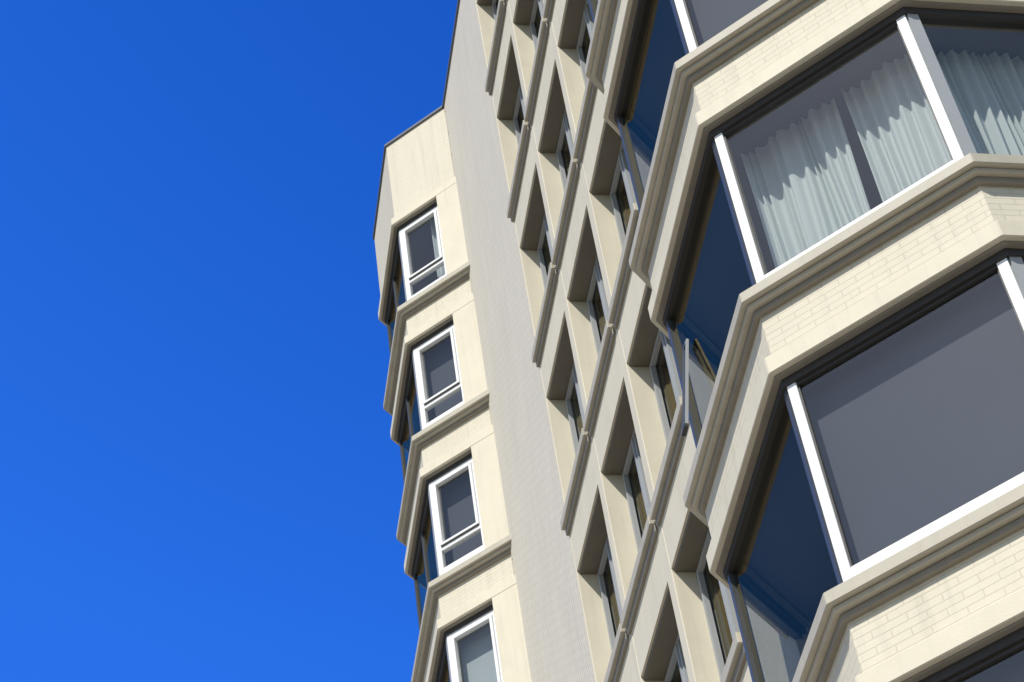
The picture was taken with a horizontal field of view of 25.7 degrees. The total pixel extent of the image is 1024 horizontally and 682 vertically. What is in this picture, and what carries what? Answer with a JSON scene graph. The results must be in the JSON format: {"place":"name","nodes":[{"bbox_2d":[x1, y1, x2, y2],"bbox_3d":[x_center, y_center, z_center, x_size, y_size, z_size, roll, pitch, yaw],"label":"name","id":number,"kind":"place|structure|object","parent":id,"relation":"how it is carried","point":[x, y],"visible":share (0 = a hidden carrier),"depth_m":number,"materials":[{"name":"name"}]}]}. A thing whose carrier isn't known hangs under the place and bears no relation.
{"place":"outdoors","nodes":[
{"label":"outdoors","id":0,"kind":"place"},
{"bbox_2d":[0,0,457,681],"label":"sky","id":1,"kind":"structure","parent":0,"point":[201,476],"materials":[{"name":"blue"}]},
{"bbox_2d":[436,183,530,681],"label":"window surrounds","id":2,"kind":"object","parent":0,"point":[510,631],"visible":0.44,"depth_m":32.30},
{"bbox_2d":[475,0,812,681],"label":"window piers","id":3,"kind":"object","parent":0,"point":[779,655],"depth_m":25.24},
{"bbox_2d":[422,0,1023,681],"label":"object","id":4,"kind":"structure","parent":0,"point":[788,558],"depth_m":18.16,"materials":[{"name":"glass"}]},
{"bbox_2d":[374,0,1023,681],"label":"brick spandrels","id":5,"kind":"object","parent":4,"relation":"on","point":[418,166],"visible":0.33,"depth_m":16.25,"materials":[{"name":"beige paint"}]},
{"bbox_2d":[373,0,459,239],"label":"roof coping","id":6,"kind":"object","parent":5,"relation":"on","point":[424,118],"visible":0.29,"depth_m":38.59,"materials":[{"name":"concrete"}]},
{"bbox_2d":[378,0,1023,681],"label":"head bands","id":7,"kind":"object","parent":5,"relation":"attached to","point":[956,638],"visible":0.46,"depth_m":17.36,"materials":[{"name":"beige paint"}]},
{"bbox_2d":[383,0,1023,681],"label":"window sills","id":8,"kind":"structure","parent":5,"relation":"attached to","point":[937,552],"depth_m":18.45,"materials":[{"name":"beige concrete"}]},
{"bbox_2d":[682,338,688,435],"bbox_3d":[1.409,0.369,18.275,0.217,1.044,0.114,2,-48,-10],"label":"open window sash","id":9,"kind":"object","parent":8,"relation":"attached to","point":[685,398],"visible":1,"depth_m":18.23,"materials":[{"name":"metal"}]},
{"bbox_2d":[399,0,1023,681],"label":"white window frames","id":10,"kind":"structure","parent":8,"relation":"attached to","point":[1003,266],"depth_m":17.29,"materials":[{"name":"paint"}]},
{"bbox_2d":[408,217,437,294],"bbox_3d":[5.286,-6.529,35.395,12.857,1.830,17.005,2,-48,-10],"label":"window glass","id":11,"kind":"structure","parent":10,"relation":"in","point":[421,247],"depth_m":37.77,"materials":[{"name":"grey glass"}]},
{"bbox_2d":[386,0,1023,681],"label":"grey window frames","id":12,"kind":"structure","parent":4,"relation":"on","point":[738,586],"depth_m":17.56,"materials":[{"name":"metal"}]},
{"bbox_2d":[388,248,423,621],"bbox_3d":[1.170,3.256,23.151,3.882,28.210,17.317,10,-50,-18],"label":"window glass","id":13,"kind":"object","parent":12,"relation":"in","point":[412,395],"visible":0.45,"depth_m":35.58,"materials":[{"name":"glass"}]},
{"bbox_2d":[381,0,1023,681],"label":"dark window heads","id":14,"kind":"object","parent":12,"relation":"attached to","point":[761,460],"depth_m":19.23,"materials":[{"name":"paint"}]},
{"bbox_2d":[409,0,1023,566],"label":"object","id":15,"kind":"object","parent":12,"relation":"attached to","point":[843,534],"visible":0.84,"depth_m":16.49,"materials":[{"name":"metal"}]},
{"bbox_2d":[430,49,1023,278],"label":"curtains","id":16,"kind":"object","parent":4,"relation":"on","point":[807,188],"visible":0.5,"depth_m":17.52,"materials":[{"name":"white fabric"}]},
{"bbox_2d":[424,0,1023,681],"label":"window blinds","id":17,"kind":"object","parent":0,"point":[920,424],"depth_m":15.30,"materials":[{"name":"grey fabric"}]},
{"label":"pavement","id":18,"kind":"structure","parent":0,"visible":0},
{"bbox_2d":[444,0,620,681],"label":"textured wall","id":19,"kind":"structure","parent":18,"relation":"on","point":[557,646],"depth_m":31.12,"materials":[{"name":"brick"}]},
{"bbox_2d":[444,105,514,574],"bbox_3d":[0.657,6.926,26.594,0.028,32.390,0.036,-9,-47,0],"label":"wall joint","id":20,"kind":"object","parent":19,"relation":"attached to","point":[472,292],"depth_m":35.16,"materials":[{"name":"paint"}]},
{"bbox_2d":[476,0,751,681],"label":"wall spandrels","id":21,"kind":"structure","parent":18,"relation":"on","point":[656,585],"depth_m":25.50,"materials":[{"name":"beige paint"}]}
]}

